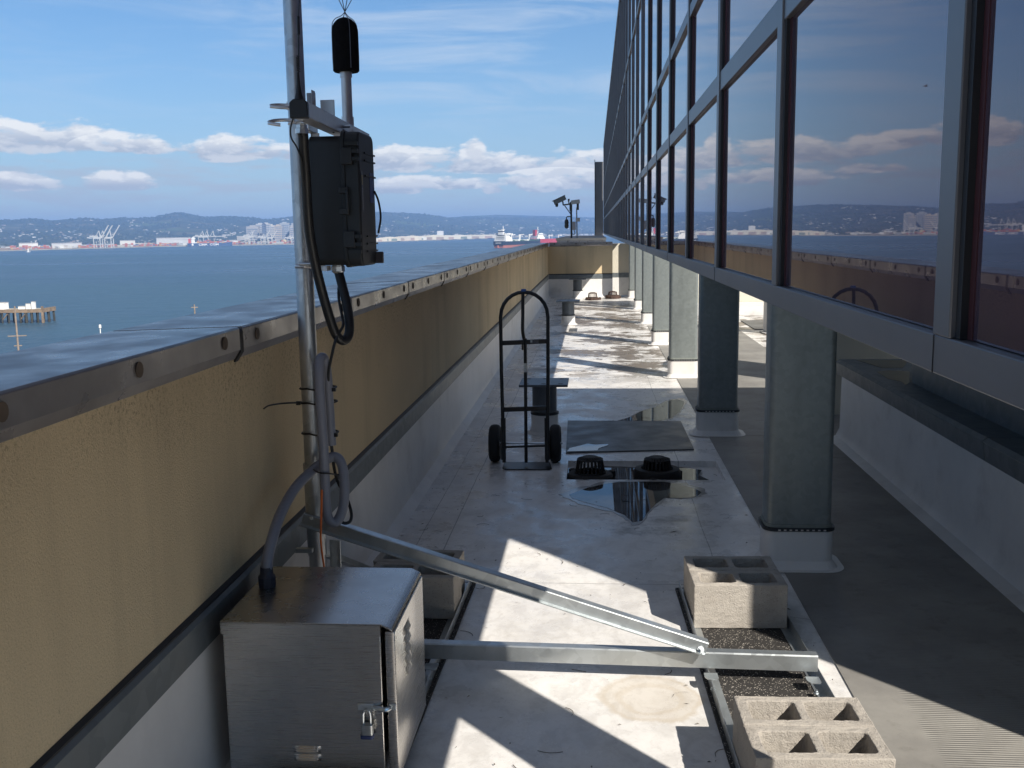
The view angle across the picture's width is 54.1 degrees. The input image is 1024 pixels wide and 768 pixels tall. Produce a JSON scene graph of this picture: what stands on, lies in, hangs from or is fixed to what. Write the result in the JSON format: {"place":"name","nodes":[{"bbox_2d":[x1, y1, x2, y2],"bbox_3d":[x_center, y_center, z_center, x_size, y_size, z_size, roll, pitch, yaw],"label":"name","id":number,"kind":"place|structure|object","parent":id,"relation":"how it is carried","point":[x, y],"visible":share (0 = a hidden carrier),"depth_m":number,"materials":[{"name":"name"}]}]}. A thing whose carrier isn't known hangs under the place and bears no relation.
{"place":"outdoors","nodes":[
{"label":"outdoors","id":0,"kind":"place"},
{"bbox_2d":[0,235,592,250],"bbox_3d":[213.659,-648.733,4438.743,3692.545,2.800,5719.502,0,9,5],"label":"shore","id":1,"kind":"structure","parent":0,"point":[240,244],"depth_m":3056.24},
{"bbox_2d":[51,242,81,247],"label":"warehouse","id":2,"kind":"structure","parent":1,"relation":"on","point":[75,245],"depth_m":2895.78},
{"bbox_2d":[87,225,108,247],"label":"gantry crane","id":3,"kind":"object","parent":1,"relation":"on","point":[96,238],"visible":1,"depth_m":2736.25,"materials":[{"name":"paint"}]},
{"bbox_2d":[101,225,119,247],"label":"gantry crane","id":4,"kind":"object","parent":1,"relation":"on","point":[107,238],"visible":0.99,"depth_m":2755.78,"materials":[{"name":"paint"}]},
{"bbox_2d":[156,237,190,245],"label":"warehouse","id":5,"kind":"structure","parent":1,"relation":"on","point":[164,240],"depth_m":3215.97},
{"bbox_2d":[422,235,448,239],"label":"hangar","id":6,"kind":"structure","parent":1,"relation":"on","point":[437,237],"depth_m":4010.69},
{"bbox_2d":[0,212,604,249],"bbox_3d":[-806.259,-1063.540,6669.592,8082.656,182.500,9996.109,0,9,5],"label":"hills","id":7,"kind":"structure","parent":0,"point":[14,227],"depth_m":5669.20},
{"bbox_2d":[246,225,259,240],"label":"tower block","id":8,"kind":"structure","parent":7,"relation":"on","point":[252,228],"depth_m":3875.35,"materials":[{"name":"white concrete"}]},
{"bbox_2d":[274,224,281,239],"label":"tower block","id":9,"kind":"structure","parent":7,"relation":"on","point":[278,229],"depth_m":3845.19,"materials":[{"name":"white concrete"}]},
{"bbox_2d":[280,222,289,239],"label":"tower block","id":10,"kind":"structure","parent":7,"relation":"on","point":[286,229],"depth_m":3963.63,"materials":[{"name":"white concrete"}]},
{"bbox_2d":[0,212,603,247],"bbox_3d":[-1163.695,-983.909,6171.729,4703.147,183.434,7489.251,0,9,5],"label":"hillside trees","id":11,"kind":"object","parent":7,"relation":"on","point":[105,223],"visible":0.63,"depth_m":5657.60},
{"bbox_2d":[0,216,603,249],"bbox_3d":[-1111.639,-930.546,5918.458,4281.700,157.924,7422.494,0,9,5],"label":"hillside houses","id":12,"kind":"structure","parent":7,"relation":"on","point":[9,248],"depth_m":4524.79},
{"bbox_2d":[0,0,618,219],"label":"sky","id":13,"kind":"structure","parent":0,"point":[109,108],"materials":[{"name":"blue"}]},
{"bbox_2d":[0,235,623,353],"bbox_3d":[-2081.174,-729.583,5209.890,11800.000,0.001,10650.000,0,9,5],"label":"water","id":14,"kind":"structure","parent":0,"point":[86,292],"depth_m":723.17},
{"bbox_2d":[0,306,55,322],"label":"pier","id":15,"kind":"structure","parent":14,"relation":"in","point":[42,310],"depth_m":361.76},
{"bbox_2d":[187,237,231,245],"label":"container ship","id":16,"kind":"object","parent":14,"relation":"on","point":[220,242],"visible":0.98,"depth_m":3065.05,"materials":[{"name":"white paint"}]},
{"bbox_2d":[493,227,539,247],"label":"tanker ship","id":17,"kind":"object","parent":14,"relation":"on","point":[503,240],"visible":0.88,"depth_m":1882.90,"materials":[{"name":"white paint"}]},
{"bbox_2d":[530,227,561,242],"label":"tanker ship","id":18,"kind":"object","parent":14,"relation":"on","point":[537,235],"visible":0.53,"depth_m":2413.15,"materials":[{"name":"white paint"}]},
{"bbox_2d":[454,215,593,217],"bbox_3d":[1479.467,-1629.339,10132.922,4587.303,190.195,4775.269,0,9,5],"label":"hills","id":19,"kind":"structure","parent":0,"point":[505,216],"depth_m":9748.16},
{"bbox_2d":[594,160,602,234],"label":"facade fin","id":20,"kind":"object","parent":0,"point":[598,198],"visible":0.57,"depth_m":68.42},
{"bbox_3d":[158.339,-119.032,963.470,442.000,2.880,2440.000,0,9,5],"label":"ground","id":21,"kind":"structure","parent":0,"visible":0},
{"bbox_2d":[8,306,26,350],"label":"utility pole","id":22,"kind":"object","parent":21,"relation":"on","point":[17,339],"visible":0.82,"depth_m":244.38,"materials":[{"name":"brown wood"}]},
{"bbox_3d":[7.860,14.053,7.702,17.480,25.900,40.000,0,9,5],"label":"building","id":23,"kind":"object","parent":21,"relation":"on","visible":0},
{"bbox_2d":[397,297,853,767],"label":"roof","id":24,"kind":"structure","parent":23,"relation":"on","point":[530,702],"depth_m":5.25,"materials":[{"name":"concrete"}]},
{"bbox_2d":[0,243,550,767],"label":"parapet wall","id":25,"kind":"structure","parent":24,"relation":"on","point":[150,473],"depth_m":2.95,"materials":[{"name":"beige paint"}]},
{"bbox_2d":[408,582,475,754],"bbox_3d":[-0.513,1.143,3.932,0.456,0.012,2.120,0,9,6],"label":"rubber mat","id":26,"kind":"object","parent":24,"relation":"on","point":[433,628],"visible":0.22,"depth_m":4.34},
{"bbox_2d":[220,566,425,767],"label":"equipment cabinet","id":27,"kind":"object","parent":26,"relation":"on","point":[318,661],"visible":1,"depth_m":3.06,"materials":[{"name":"silver metal"}]},
{"bbox_2d":[258,353,349,589],"bbox_3d":[-0.759,0.275,3.508,0.139,0.724,0.562,3,9,21],"label":"flexible conduit","id":28,"kind":"object","parent":27,"relation":"attached to","point":[325,413],"visible":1,"depth_m":3.64,"materials":[{"name":"grey"}]},
{"bbox_2d":[330,446,352,524],"bbox_3d":[-0.636,0.374,3.761,0.062,0.302,0.074,-6,10,-31],"label":"signal cable","id":29,"kind":"object","parent":28,"relation":"attached to","point":[337,482],"visible":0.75,"depth_m":3.76,"materials":[{"name":"black plastic"}]},
{"bbox_2d":[360,709,374,739],"bbox_3d":[-0.436,1.021,3.021,0.040,0.090,0.028,0,9,5],"label":"padlock","id":30,"kind":"object","parent":27,"relation":"hanging from","point":[367,731],"visible":1,"depth_m":3.01,"materials":[{"name":"metal"}]},
{"bbox_2d":[373,562,461,618],"bbox_3d":[-0.442,0.937,4.567,0.400,0.198,0.196,0,9,7],"label":"concrete block","id":31,"kind":"object","parent":26,"relation":"on","point":[442,594],"depth_m":4.46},
{"bbox_2d":[373,549,464,593],"bbox_3d":[-0.437,0.907,4.763,0.400,0.198,0.196,0,9,8],"label":"concrete block","id":32,"kind":"object","parent":26,"relation":"on","point":[383,557],"depth_m":4.77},
{"bbox_2d":[488,289,562,469],"bbox_3d":[0.093,-0.048,7.408,0.551,1.304,0.426,0,9,5],"label":"hand truck","id":33,"kind":"object","parent":24,"relation":"on","point":[497,443],"visible":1,"depth_m":7.37,"materials":[{"name":"black metal"}]},
{"bbox_2d":[519,378,568,435],"bbox_3d":[0.281,0.195,8.634,0.410,0.446,0.410,0,9,5],"label":"pipe pedestal","id":34,"kind":"object","parent":24,"relation":"on","point":[538,385],"visible":0.79,"depth_m":8.55,"materials":[{"name":"metal"}]},
{"bbox_2d":[283,0,834,767],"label":"roof mast","id":35,"kind":"object","parent":24,"relation":"on","point":[691,650],"visible":0.74,"depth_m":3.80,"materials":[{"name":"metal"}]},
{"bbox_2d":[263,399,337,408],"bbox_3d":[-0.800,0.070,3.723,0.301,0.025,0.136,-7,10,-33],"label":"zip tie","id":36,"kind":"object","parent":35,"relation":"attached to","point":[301,402],"visible":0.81,"depth_m":3.73,"materials":[{"name":"plastic"}]},
{"bbox_2d":[268,90,368,270],"bbox_3d":[-0.718,-0.760,3.786,0.245,0.655,1.128,0,9,5],"label":"mounting bracket","id":37,"kind":"object","parent":35,"relation":"attached to","point":[313,116],"visible":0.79,"depth_m":3.57,"materials":[{"name":"metal"}]},
{"bbox_2d":[294,0,303,98],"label":"whip antenna","id":38,"kind":"object","parent":37,"relation":"on","point":[298,95],"visible":1,"depth_m":3.19,"materials":[{"name":"black plastic"}]},
{"bbox_2d":[331,0,358,125],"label":"outdoor microphone","id":39,"kind":"object","parent":37,"relation":"attached to","point":[345,46],"visible":0.98,"depth_m":3.88,"materials":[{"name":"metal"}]},
{"bbox_2d":[320,490,324,566],"bbox_3d":[-0.703,0.706,3.768,0.023,0.671,0.151,-2,9,-7],"label":"ground wire","id":40,"kind":"object","parent":35,"relation":"attached to","point":[321,511],"visible":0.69,"depth_m":3.69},
{"bbox_2d":[309,131,383,270],"bbox_3d":[-0.616,-0.678,3.739,0.214,0.503,0.276,0,9,5],"label":"weather case","id":41,"kind":"object","parent":35,"relation":"attached to","point":[342,182],"visible":0.98,"depth_m":3.63,"materials":[{"name":"plastic"}]},
{"bbox_2d":[295,123,353,344],"bbox_3d":[-0.669,-0.510,3.564,0.103,0.770,0.420,1,9,13],"label":"flexible conduit","id":42,"kind":"object","parent":41,"relation":"attached to","point":[301,132],"visible":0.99,"depth_m":3.57,"materials":[{"name":"black"}]},
{"bbox_2d":[327,286,344,381],"bbox_3d":[-0.648,-0.204,3.732,0.071,0.464,0.180,0,9,5],"label":"signal cable","id":43,"kind":"object","parent":42,"relation":"attached to","point":[336,337],"visible":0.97,"depth_m":3.68,"materials":[{"name":"black plastic"}]},
{"bbox_2d":[374,191,381,232],"bbox_3d":[-0.514,-0.658,3.841,0.028,0.162,0.011,-3,9,-16],"label":"case cable","id":44,"kind":"object","parent":41,"relation":"attached to","point":[375,193],"visible":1,"depth_m":3.84,"materials":[{"name":"black plastic"}]},
{"bbox_2d":[556,299,579,324],"bbox_3d":[1.042,-1.330,18.590,0.430,0.446,0.430,0,9,5],"label":"pipe pedestal","id":45,"kind":"object","parent":24,"relation":"on","point":[568,316],"visible":1,"depth_m":18.49,"materials":[{"name":"metal"}]},
{"bbox_2d":[569,278,585,297],"bbox_3d":[1.686,-2.460,25.773,0.430,0.501,0.430,0,9,5],"label":"pipe pedestal","id":46,"kind":"object","parent":24,"relation":"on","point":[577,290],"visible":1,"depth_m":25.68,"materials":[{"name":"metal"}]},
{"bbox_2d":[567,455,615,479],"bbox_3d":[0.566,0.601,7.158,0.348,0.167,0.356,0,9,5],"label":"roof drain","id":47,"kind":"object","parent":24,"relation":"on","point":[600,472],"visible":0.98,"depth_m":7.10,"materials":[{"name":"black metal"}]},
{"bbox_2d":[605,291,620,298],"bbox_3d":[2.559,-2.260,25.415,0.404,0.184,0.412,0,9,5],"label":"roof drain","id":48,"kind":"object","parent":24,"relation":"on","point":[613,296],"visible":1,"depth_m":25.31,"materials":[{"name":"metal"}]},
{"bbox_2d":[401,344,832,767],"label":"leaf litter","id":49,"kind":"object","parent":24,"relation":"on","point":[591,595],"visible":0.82,"depth_m":4.90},
{"bbox_2d":[613,243,628,295],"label":"return wall","id":50,"kind":"structure","parent":24,"relation":"on","point":[620,269],"depth_m":26.45,"materials":[{"name":"metal"}]},
{"bbox_2d":[566,420,693,453],"bbox_3d":[0.963,0.435,8.435,1.020,0.012,1.325,0,9,5],"label":"floor mat","id":51,"kind":"object","parent":24,"relation":"on","point":[631,436],"visible":1,"depth_m":8.39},
{"bbox_2d":[568,444,607,450],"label":"puddle","id":52,"kind":"object","parent":51,"relation":"on","point":[588,447],"visible":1,"depth_m":7.96,"materials":[{"name":"liquid"}]},
{"bbox_2d":[627,245,634,298],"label":"steel column","id":53,"kind":"structure","parent":24,"relation":"on","point":[631,271],"depth_m":25.23,"materials":[{"name":"metal"}]},
{"bbox_2d":[558,480,706,524],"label":"damp roof","id":54,"kind":"structure","parent":24,"relation":"on","point":[567,495],"depth_m":6.57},
{"bbox_2d":[569,482,700,521],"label":"puddle","id":55,"kind":"object","parent":54,"relation":"on","point":[614,496],"visible":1,"depth_m":6.55,"materials":[{"name":"liquid"}]},
{"bbox_2d":[632,247,641,309],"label":"steel column","id":56,"kind":"structure","parent":24,"relation":"on","point":[638,284],"depth_m":21.66,"materials":[{"name":"metal"}]},
{"bbox_2d":[568,466,721,479],"bbox_3d":[0.954,0.792,7.280,1.120,0.255,0.600,0,9,5],"label":"drain sump","id":57,"kind":"object","parent":24,"relation":"in","point":[708,473],"visible":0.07,"depth_m":7.34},
{"bbox_2d":[567,465,707,479],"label":"puddle","id":58,"kind":"object","parent":57,"relation":"on","point":[624,473],"visible":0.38,"depth_m":7.27,"materials":[{"name":"liquid"}]},
{"bbox_2d":[638,250,652,323],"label":"steel column","id":59,"kind":"structure","parent":24,"relation":"on","point":[647,274],"depth_m":18.31,"materials":[{"name":"metal"}]},
{"bbox_2d":[633,455,681,479],"bbox_3d":[1.038,0.600,7.121,0.351,0.167,0.358,0,9,5],"label":"roof drain","id":60,"kind":"object","parent":24,"relation":"on","point":[656,467],"visible":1,"depth_m":7.05,"materials":[{"name":"black metal"}]},
{"bbox_2d":[630,398,686,420],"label":"damp roof","id":61,"kind":"structure","parent":24,"relation":"on","point":[685,400],"depth_m":9.71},
{"bbox_2d":[618,399,684,420],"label":"puddle","id":62,"kind":"object","parent":61,"relation":"on","point":[665,410],"visible":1,"depth_m":9.49,"materials":[{"name":"liquid"}]},
{"bbox_2d":[698,274,763,315],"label":"penthouse wall","id":63,"kind":"structure","parent":24,"relation":"on","point":[749,305],"depth_m":20.12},
{"bbox_2d":[647,325,839,434],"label":"walkway","id":64,"kind":"structure","parent":24,"relation":"on","point":[751,375],"depth_m":11.02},
{"bbox_2d":[647,255,668,344],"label":"steel column","id":65,"kind":"structure","parent":64,"relation":"on","point":[660,309],"depth_m":14.96,"materials":[{"name":"metal"}]},
{"bbox_2d":[662,262,697,377],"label":"steel column","id":66,"kind":"structure","parent":64,"relation":"on","point":[682,358],"depth_m":11.61,"materials":[{"name":"metal"}]},
{"bbox_2d":[689,274,745,436],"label":"steel column","id":67,"kind":"structure","parent":64,"relation":"on","point":[717,409],"depth_m":8.32,"materials":[{"name":"metal"}]},
{"bbox_2d":[675,588,816,767],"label":"rubber mat","id":68,"kind":"object","parent":24,"relation":"on","point":[747,682],"visible":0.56,"depth_m":3.86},
{"bbox_2d":[684,556,777,608],"bbox_3d":[0.996,0.911,4.591,0.400,0.198,0.196,0,9,3],"label":"concrete block","id":69,"kind":"object","parent":68,"relation":"on","point":[724,563],"depth_m":4.63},
{"bbox_2d":[688,570,787,627],"bbox_3d":[0.985,0.941,4.396,0.400,0.198,0.196,0,9,3],"label":"concrete block","id":70,"kind":"object","parent":68,"relation":"on","point":[738,599],"depth_m":4.30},
{"bbox_2d":[732,696,874,767],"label":"concrete block","id":71,"kind":"object","parent":68,"relation":"on","point":[800,711],"depth_m":3.23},
{"bbox_2d":[743,726,895,767],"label":"concrete block","id":72,"kind":"object","parent":68,"relation":"on","point":[807,747],"depth_m":3.01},
{"bbox_2d":[741,320,762,329],"bbox_3d":[4.517,-1.058,17.890,0.630,0.013,1.700,0,9,5],"label":"floor mat","id":73,"kind":"object","parent":24,"relation":"on","point":[756,324],"visible":0.43,"depth_m":18.05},
{"bbox_2d":[759,302,766,333],"bbox_3d":[4.361,-1.638,16.443,0.520,1.600,0.520,0,9,5],"label":"white post","id":74,"kind":"object","parent":24,"relation":"on","point":[763,331],"visible":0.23,"depth_m":16.49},
{"bbox_2d":[709,435,1023,767],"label":"walkway","id":75,"kind":"structure","parent":24,"relation":"on","point":[918,624],"depth_m":4.32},
{"bbox_2d":[748,303,843,572],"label":"steel column","id":76,"kind":"structure","parent":75,"relation":"on","point":[797,527],"depth_m":5.01,"materials":[{"name":"metal"}]},
{"bbox_2d":[603,0,1023,409],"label":"glass facade","id":77,"kind":"structure","parent":76,"relation":"on","point":[853,169],"depth_m":2.63,"materials":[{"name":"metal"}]},
{"bbox_2d":[620,0,620,94],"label":"window pane","id":78,"kind":"structure","parent":77,"relation":"in","point":[620,0],"depth_m":24.61,"materials":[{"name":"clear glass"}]},
{"bbox_2d":[626,194,627,239],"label":"window pane","id":79,"kind":"structure","parent":77,"relation":"in","point":[627,194],"depth_m":19.83,"materials":[{"name":"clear glass"}]},
{"bbox_2d":[629,191,630,240],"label":"window pane","id":80,"kind":"structure","parent":77,"relation":"in","point":[630,191],"depth_m":18.18,"materials":[{"name":"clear glass"}]},
{"bbox_2d":[629,49,631,146],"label":"window pane","id":81,"kind":"structure","parent":77,"relation":"in","point":[631,49],"depth_m":17.98,"materials":[{"name":"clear glass"}]},
{"bbox_2d":[633,187,634,241],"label":"window pane","id":82,"kind":"structure","parent":77,"relation":"in","point":[634,187],"depth_m":16.42,"materials":[{"name":"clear glass"}]},
{"bbox_2d":[633,29,635,137],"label":"window pane","id":83,"kind":"structure","parent":77,"relation":"in","point":[634,40],"depth_m":16.21,"materials":[{"name":"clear glass"}]},
{"bbox_2d":[637,182,639,242],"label":"window pane","id":84,"kind":"structure","parent":77,"relation":"in","point":[638,185],"depth_m":14.89,"materials":[{"name":"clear glass"}]},
{"bbox_2d":[637,130,640,175],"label":"window pane","id":85,"kind":"structure","parent":77,"relation":"in","point":[639,135],"depth_m":14.81,"materials":[{"name":"blue glass"}]},
{"bbox_2d":[637,5,640,128],"bbox_3d":[1.819,-4.509,14.247,0.001,1.645,1.642,0,9,5],"label":"window pane","id":86,"kind":"structure","parent":77,"relation":"in","point":[639,16],"depth_m":14.43,"materials":[{"name":"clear glass"}]},
{"bbox_2d":[642,174,646,244],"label":"window pane","id":87,"kind":"structure","parent":77,"relation":"in","point":[644,202],"depth_m":13.09,"materials":[{"name":"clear glass"}]},
{"bbox_2d":[643,117,646,167],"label":"window pane","id":88,"kind":"structure","parent":77,"relation":"in","point":[645,123],"depth_m":12.81,"materials":[{"name":"blue glass"}]},
{"bbox_2d":[643,0,647,113],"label":"window pane","id":89,"kind":"structure","parent":77,"relation":"in","point":[645,2],"depth_m":12.75,"materials":[{"name":"blue glass"}]},
{"bbox_2d":[649,164,655,247],"bbox_3d":[1.570,-1.965,11.144,0.001,0.885,1.642,0,9,5],"label":"window pane","id":90,"kind":"structure","parent":77,"relation":"in","point":[653,171],"depth_m":11.30,"materials":[{"name":"blue glass"}]},
{"bbox_2d":[650,98,655,159],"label":"window pane","id":91,"kind":"structure","parent":77,"relation":"in","point":[653,108],"depth_m":11.08,"materials":[{"name":"blue glass"}]},
{"bbox_2d":[650,0,656,97],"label":"window pane","id":92,"kind":"structure","parent":77,"relation":"in","point":[653,41],"depth_m":11.04,"materials":[{"name":"blue glass"}]},
{"bbox_2d":[658,152,667,250],"bbox_3d":[1.430,-1.703,9.438,0.001,0.885,1.642,0,9,5],"label":"window pane","id":93,"kind":"structure","parent":77,"relation":"in","point":[663,162],"depth_m":9.51,"materials":[{"name":"blue glass"}]},
{"bbox_2d":[659,70,668,147],"bbox_3d":[1.418,-2.534,9.312,0.001,0.605,1.642,0,9,5],"label":"window pane","id":94,"kind":"structure","parent":77,"relation":"in","point":[663,113],"depth_m":9.47,"materials":[{"name":"blue glass"}]},
{"bbox_2d":[660,0,668,73],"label":"window pane","id":95,"kind":"structure","parent":77,"relation":"in","point":[664,4],"depth_m":9.31,"materials":[{"name":"blue glass"}]},
{"bbox_2d":[671,132,685,255],"bbox_3d":[1.291,-1.442,7.733,0.001,0.885,1.642,0,9,5],"label":"window pane","id":96,"kind":"structure","parent":77,"relation":"in","point":[679,148],"depth_m":7.74,"materials":[{"name":"blue glass"}]},
{"bbox_2d":[672,31,686,131],"bbox_3d":[1.278,-2.272,7.607,0.001,0.605,1.642,0,9,5],"label":"window pane","id":97,"kind":"structure","parent":77,"relation":"in","point":[679,111],"depth_m":7.61,"materials":[{"name":"blue glass"}]},
{"bbox_2d":[673,0,687,43],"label":"window pane","id":98,"kind":"structure","parent":77,"relation":"in","point":[680,7],"depth_m":7.76,"materials":[{"name":"blue glass"}]},
{"bbox_2d":[691,99,716,264],"bbox_3d":[1.151,-1.180,6.027,0.001,0.885,1.642,0,9,5],"label":"window pane","id":99,"kind":"structure","parent":77,"relation":"in","point":[703,175],"depth_m":5.98,"materials":[{"name":"blue glass"}]},
{"bbox_2d":[692,0,717,106],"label":"window pane","id":100,"kind":"structure","parent":77,"relation":"in","point":[705,18],"depth_m":5.95,"materials":[{"name":"blue glass"}]},
{"bbox_2d":[722,34,776,281],"bbox_3d":[1.011,-0.919,4.322,0.001,0.885,1.642,0,9,5],"label":"window pane","id":101,"kind":"structure","parent":77,"relation":"in","point":[750,99],"depth_m":4.20,"materials":[{"name":"blue glass"}]},
{"bbox_2d":[726,0,776,63],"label":"window pane","id":102,"kind":"structure","parent":77,"relation":"in","point":[742,16],"depth_m":4.46,"materials":[{"name":"blue glass"}]},
{"bbox_2d":[786,0,948,328],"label":"window pane","id":103,"kind":"structure","parent":77,"relation":"in","point":[868,76],"depth_m":2.41,"materials":[{"name":"blue glass"}]},
{"bbox_2d":[973,0,1023,354],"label":"window pane","id":104,"kind":"structure","parent":77,"relation":"in","point":[999,298],"depth_m":1.61,"materials":[{"name":"blue glass"}]},
{"bbox_2d":[835,332,899,414],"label":"penthouse wall","id":105,"kind":"structure","parent":24,"relation":"on","point":[849,347],"depth_m":9.14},
{"bbox_2d":[834,359,1023,612],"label":"roof curb","id":106,"kind":"structure","parent":24,"relation":"on","point":[950,474],"depth_m":5.75,"materials":[{"name":"metal"}]},
{"bbox_2d":[857,360,905,367],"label":"puddle","id":107,"kind":"object","parent":106,"relation":"on","point":[890,363],"visible":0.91,"depth_m":7.92,"materials":[{"name":"liquid"}]},
{"bbox_2d":[878,370,909,384],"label":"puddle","id":108,"kind":"object","parent":106,"relation":"on","point":[902,377],"visible":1,"depth_m":7.28,"materials":[{"name":"liquid"}]},
{"bbox_2d":[912,364,1023,436],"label":"rooftop unit","id":109,"kind":"object","parent":106,"relation":"on","point":[1003,414],"visible":0.01,"depth_m":5.82,"materials":[{"name":"metal"}]},
{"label":"roof","id":110,"kind":"structure","parent":0,"visible":0},
{"bbox_2d":[548,242,612,296],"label":"parapet wall","id":111,"kind":"structure","parent":110,"relation":"on","point":[591,263],"depth_m":26.08,"materials":[{"name":"beige paint"}]},
{"bbox_2d":[556,235,605,241],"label":"parapet wall","id":112,"kind":"structure","parent":110,"relation":"on","point":[597,238],"depth_m":43.48,"materials":[{"name":"concrete"}]},
{"bbox_2d":[552,195,571,237],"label":"camera mast","id":113,"kind":"object","parent":112,"relation":"on","point":[559,200],"visible":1,"depth_m":43.54,"materials":[{"name":"metal"}]},
{"bbox_2d":[571,199,579,237],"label":"camera mast","id":114,"kind":"object","parent":112,"relation":"on","point":[574,224],"visible":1,"depth_m":43.56,"materials":[{"name":"metal"}]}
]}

